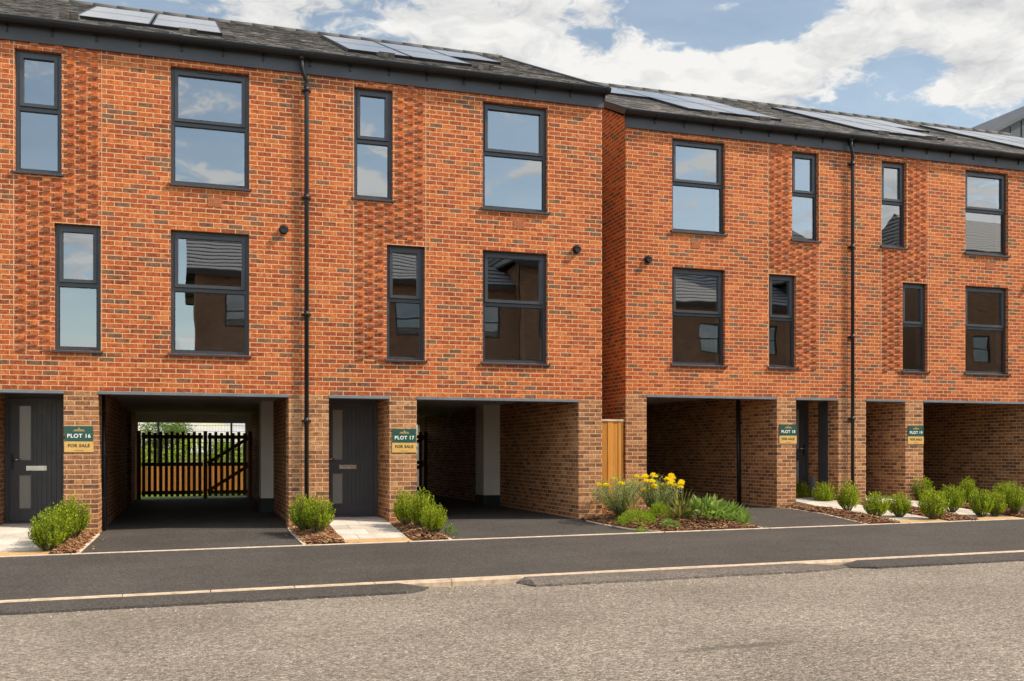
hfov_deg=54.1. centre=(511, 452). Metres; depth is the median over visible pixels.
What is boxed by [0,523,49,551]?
path
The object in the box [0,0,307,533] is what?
town house
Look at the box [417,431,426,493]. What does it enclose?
slatted gate
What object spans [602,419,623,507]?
timber fence
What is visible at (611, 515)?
bark mulch
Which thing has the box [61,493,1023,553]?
driveway
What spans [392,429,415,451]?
plot sign
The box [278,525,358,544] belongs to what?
bark mulch
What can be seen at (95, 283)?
window
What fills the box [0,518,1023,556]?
edging
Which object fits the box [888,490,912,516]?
box shrub
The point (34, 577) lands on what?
pavement
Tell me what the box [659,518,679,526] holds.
ground cover sprig
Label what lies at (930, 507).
box shrub
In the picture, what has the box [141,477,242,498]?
lawn
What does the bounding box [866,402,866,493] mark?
door
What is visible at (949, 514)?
bark mulch
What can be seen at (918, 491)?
box shrub
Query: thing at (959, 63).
sky
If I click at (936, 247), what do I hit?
town house
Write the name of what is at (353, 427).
door
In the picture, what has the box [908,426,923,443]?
plot sign
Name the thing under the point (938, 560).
road ramp
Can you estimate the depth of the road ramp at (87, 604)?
10.79 m
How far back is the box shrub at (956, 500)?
19.35 m
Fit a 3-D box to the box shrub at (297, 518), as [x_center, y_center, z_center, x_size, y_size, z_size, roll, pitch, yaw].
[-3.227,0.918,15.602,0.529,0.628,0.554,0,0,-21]
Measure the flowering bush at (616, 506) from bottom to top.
0.763 m
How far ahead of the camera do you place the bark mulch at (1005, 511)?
19.16 m
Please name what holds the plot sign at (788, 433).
attached to the town house at (726, 290)
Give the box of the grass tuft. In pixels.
[734,507,758,522]
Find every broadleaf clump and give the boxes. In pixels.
[684,493,735,519]
[700,498,753,524]
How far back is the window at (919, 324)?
21.94 m
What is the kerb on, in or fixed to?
on the ground at (191, 456)
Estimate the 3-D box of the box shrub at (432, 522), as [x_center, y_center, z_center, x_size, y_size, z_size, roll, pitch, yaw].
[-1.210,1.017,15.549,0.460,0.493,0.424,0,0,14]
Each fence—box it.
[141,423,244,476]
[141,466,242,492]
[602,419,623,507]
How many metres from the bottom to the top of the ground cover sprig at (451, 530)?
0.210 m
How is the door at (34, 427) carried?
in the town house at (151, 185)
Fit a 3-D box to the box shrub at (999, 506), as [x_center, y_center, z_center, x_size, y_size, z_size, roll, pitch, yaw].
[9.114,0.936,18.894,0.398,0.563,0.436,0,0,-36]
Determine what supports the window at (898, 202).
in the town house at (936, 247)
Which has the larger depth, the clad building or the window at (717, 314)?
the clad building
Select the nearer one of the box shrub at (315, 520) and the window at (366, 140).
the box shrub at (315, 520)
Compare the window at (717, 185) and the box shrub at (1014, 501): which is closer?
the box shrub at (1014, 501)
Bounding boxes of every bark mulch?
[34,531,103,553]
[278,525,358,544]
[391,522,461,541]
[572,506,769,532]
[779,504,899,523]
[857,501,977,520]
[917,500,1023,517]
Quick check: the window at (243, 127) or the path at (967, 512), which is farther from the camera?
the path at (967, 512)
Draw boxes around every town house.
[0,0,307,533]
[274,26,611,523]
[591,81,856,507]
[707,96,1023,501]
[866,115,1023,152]
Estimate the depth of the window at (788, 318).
20.90 m
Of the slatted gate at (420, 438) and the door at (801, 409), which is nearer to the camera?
the door at (801, 409)
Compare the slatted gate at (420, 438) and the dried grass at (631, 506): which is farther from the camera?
the slatted gate at (420, 438)
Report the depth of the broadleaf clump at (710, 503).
17.14 m
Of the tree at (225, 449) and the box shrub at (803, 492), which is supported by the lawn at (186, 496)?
the tree at (225, 449)
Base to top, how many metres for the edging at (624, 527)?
0.279 m
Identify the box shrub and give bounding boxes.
[27,509,68,550]
[37,503,79,543]
[56,493,90,538]
[287,492,318,530]
[301,493,335,532]
[392,488,417,524]
[406,486,435,528]
[419,503,447,532]
[796,478,810,497]
[812,481,835,500]
[835,479,860,510]
[862,491,890,517]
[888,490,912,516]
[911,475,934,500]
[916,487,949,518]
[938,484,966,511]
[958,475,977,502]
[968,486,994,516]
[983,489,1007,515]
[992,481,1014,503]
[1002,480,1023,513]
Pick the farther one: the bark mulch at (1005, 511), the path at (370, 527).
the bark mulch at (1005, 511)
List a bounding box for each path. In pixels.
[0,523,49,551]
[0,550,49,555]
[329,516,406,539]
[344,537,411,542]
[796,497,928,519]
[866,496,1005,516]
[893,519,946,522]
[966,516,1019,519]
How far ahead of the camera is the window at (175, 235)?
15.97 m
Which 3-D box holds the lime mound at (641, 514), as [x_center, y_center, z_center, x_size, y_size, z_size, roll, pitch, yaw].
[2.093,1.054,16.827,0.731,0.272,0.746,0,0,-18]
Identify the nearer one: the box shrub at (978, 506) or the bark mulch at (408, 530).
the bark mulch at (408, 530)
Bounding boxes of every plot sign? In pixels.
[64,426,92,451]
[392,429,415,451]
[779,424,796,443]
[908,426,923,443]
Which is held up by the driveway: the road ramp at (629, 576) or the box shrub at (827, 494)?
the box shrub at (827, 494)
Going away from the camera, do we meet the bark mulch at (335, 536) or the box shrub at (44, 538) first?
the box shrub at (44, 538)
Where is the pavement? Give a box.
[0,519,1023,599]
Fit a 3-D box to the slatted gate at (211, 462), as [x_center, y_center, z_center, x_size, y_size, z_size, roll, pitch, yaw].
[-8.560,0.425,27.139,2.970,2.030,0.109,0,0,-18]
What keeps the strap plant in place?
on the bark mulch at (611, 515)
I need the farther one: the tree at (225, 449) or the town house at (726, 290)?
the tree at (225, 449)
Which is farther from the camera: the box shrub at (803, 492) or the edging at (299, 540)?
the box shrub at (803, 492)
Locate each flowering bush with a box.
[588,474,652,516]
[632,472,684,512]
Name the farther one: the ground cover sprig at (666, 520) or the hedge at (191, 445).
the hedge at (191, 445)
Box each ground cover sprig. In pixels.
[444,522,456,535]
[634,526,647,531]
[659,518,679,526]
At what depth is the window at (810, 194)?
21.07 m
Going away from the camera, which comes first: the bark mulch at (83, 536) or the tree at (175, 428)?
the bark mulch at (83, 536)
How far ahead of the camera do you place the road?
8.78 m
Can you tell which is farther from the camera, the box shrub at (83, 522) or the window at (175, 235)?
the window at (175, 235)
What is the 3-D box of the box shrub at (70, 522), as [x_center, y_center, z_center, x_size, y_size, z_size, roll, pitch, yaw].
[-6.406,1.002,14.165,0.566,0.629,0.548,0,0,-5]
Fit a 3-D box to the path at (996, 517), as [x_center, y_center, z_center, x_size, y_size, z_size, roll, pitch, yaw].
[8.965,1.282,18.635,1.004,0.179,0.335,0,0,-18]
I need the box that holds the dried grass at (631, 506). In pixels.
[624,494,644,517]
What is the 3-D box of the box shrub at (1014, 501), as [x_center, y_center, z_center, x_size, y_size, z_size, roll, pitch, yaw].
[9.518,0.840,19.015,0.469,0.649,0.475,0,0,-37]
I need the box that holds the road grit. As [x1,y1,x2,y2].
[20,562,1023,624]
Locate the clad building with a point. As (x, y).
(1011, 122)
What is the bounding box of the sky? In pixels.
[78,0,1023,453]
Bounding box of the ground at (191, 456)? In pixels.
[122,454,242,595]
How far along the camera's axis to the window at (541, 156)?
17.58 m
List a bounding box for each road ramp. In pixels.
[0,583,428,615]
[516,563,847,586]
[842,552,1023,568]
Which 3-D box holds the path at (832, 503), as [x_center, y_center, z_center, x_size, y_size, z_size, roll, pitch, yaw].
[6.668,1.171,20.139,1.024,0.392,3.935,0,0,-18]
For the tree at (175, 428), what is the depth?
48.64 m
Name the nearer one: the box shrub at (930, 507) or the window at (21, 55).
the window at (21, 55)
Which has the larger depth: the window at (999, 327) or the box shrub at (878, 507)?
the window at (999, 327)
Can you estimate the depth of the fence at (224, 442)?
35.28 m
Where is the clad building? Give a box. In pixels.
[972,106,1023,136]
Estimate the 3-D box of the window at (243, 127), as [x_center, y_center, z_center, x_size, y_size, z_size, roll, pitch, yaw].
[-4.798,-5.129,15.956,1.258,1.883,0.204,0,0,-18]
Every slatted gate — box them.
[137,431,251,499]
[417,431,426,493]
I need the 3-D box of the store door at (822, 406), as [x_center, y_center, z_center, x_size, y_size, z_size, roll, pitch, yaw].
[6.717,-0.030,21.666,0.026,2.140,0.340,0,0,-18]
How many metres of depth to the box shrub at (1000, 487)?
20.76 m
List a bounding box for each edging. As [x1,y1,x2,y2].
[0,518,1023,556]
[76,533,99,552]
[287,528,305,544]
[586,520,762,531]
[776,507,867,523]
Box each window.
[12,50,63,175]
[52,224,102,352]
[168,67,251,190]
[168,231,251,357]
[352,88,394,202]
[385,245,426,362]
[481,102,549,214]
[481,251,549,365]
[671,139,727,235]
[671,268,727,367]
[768,275,798,369]
[791,152,820,242]
[880,162,908,249]
[901,283,929,373]
[964,171,1010,257]
[964,286,1010,375]
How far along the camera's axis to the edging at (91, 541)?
14.46 m
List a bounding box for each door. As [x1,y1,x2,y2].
[5,393,63,523]
[329,399,377,516]
[796,401,807,495]
[818,401,827,490]
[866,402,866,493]
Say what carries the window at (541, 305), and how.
in the town house at (452, 198)
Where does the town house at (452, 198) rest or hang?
on the ground at (191, 456)
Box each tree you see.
[138,422,196,466]
[202,439,242,470]
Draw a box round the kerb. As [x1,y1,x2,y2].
[0,550,1023,602]
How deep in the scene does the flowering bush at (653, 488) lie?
17.57 m
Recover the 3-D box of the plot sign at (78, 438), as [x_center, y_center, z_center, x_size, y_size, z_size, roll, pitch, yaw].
[-6.603,-0.207,15.296,0.410,0.395,0.016,0,0,-18]
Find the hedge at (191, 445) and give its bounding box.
[141,434,242,485]
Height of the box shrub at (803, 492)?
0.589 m
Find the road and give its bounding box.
[0,561,1023,680]
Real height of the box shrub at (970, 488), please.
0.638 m
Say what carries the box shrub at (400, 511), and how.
on the bark mulch at (408, 530)
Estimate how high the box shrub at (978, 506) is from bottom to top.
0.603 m
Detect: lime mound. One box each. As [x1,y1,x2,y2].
[614,508,657,524]
[648,501,672,519]
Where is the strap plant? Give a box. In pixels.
[659,487,701,518]
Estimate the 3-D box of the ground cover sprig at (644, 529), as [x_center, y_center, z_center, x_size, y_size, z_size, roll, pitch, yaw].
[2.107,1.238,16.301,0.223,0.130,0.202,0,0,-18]
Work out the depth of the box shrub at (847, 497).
19.36 m
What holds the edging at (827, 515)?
on the driveway
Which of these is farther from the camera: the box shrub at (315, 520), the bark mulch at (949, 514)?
the bark mulch at (949, 514)

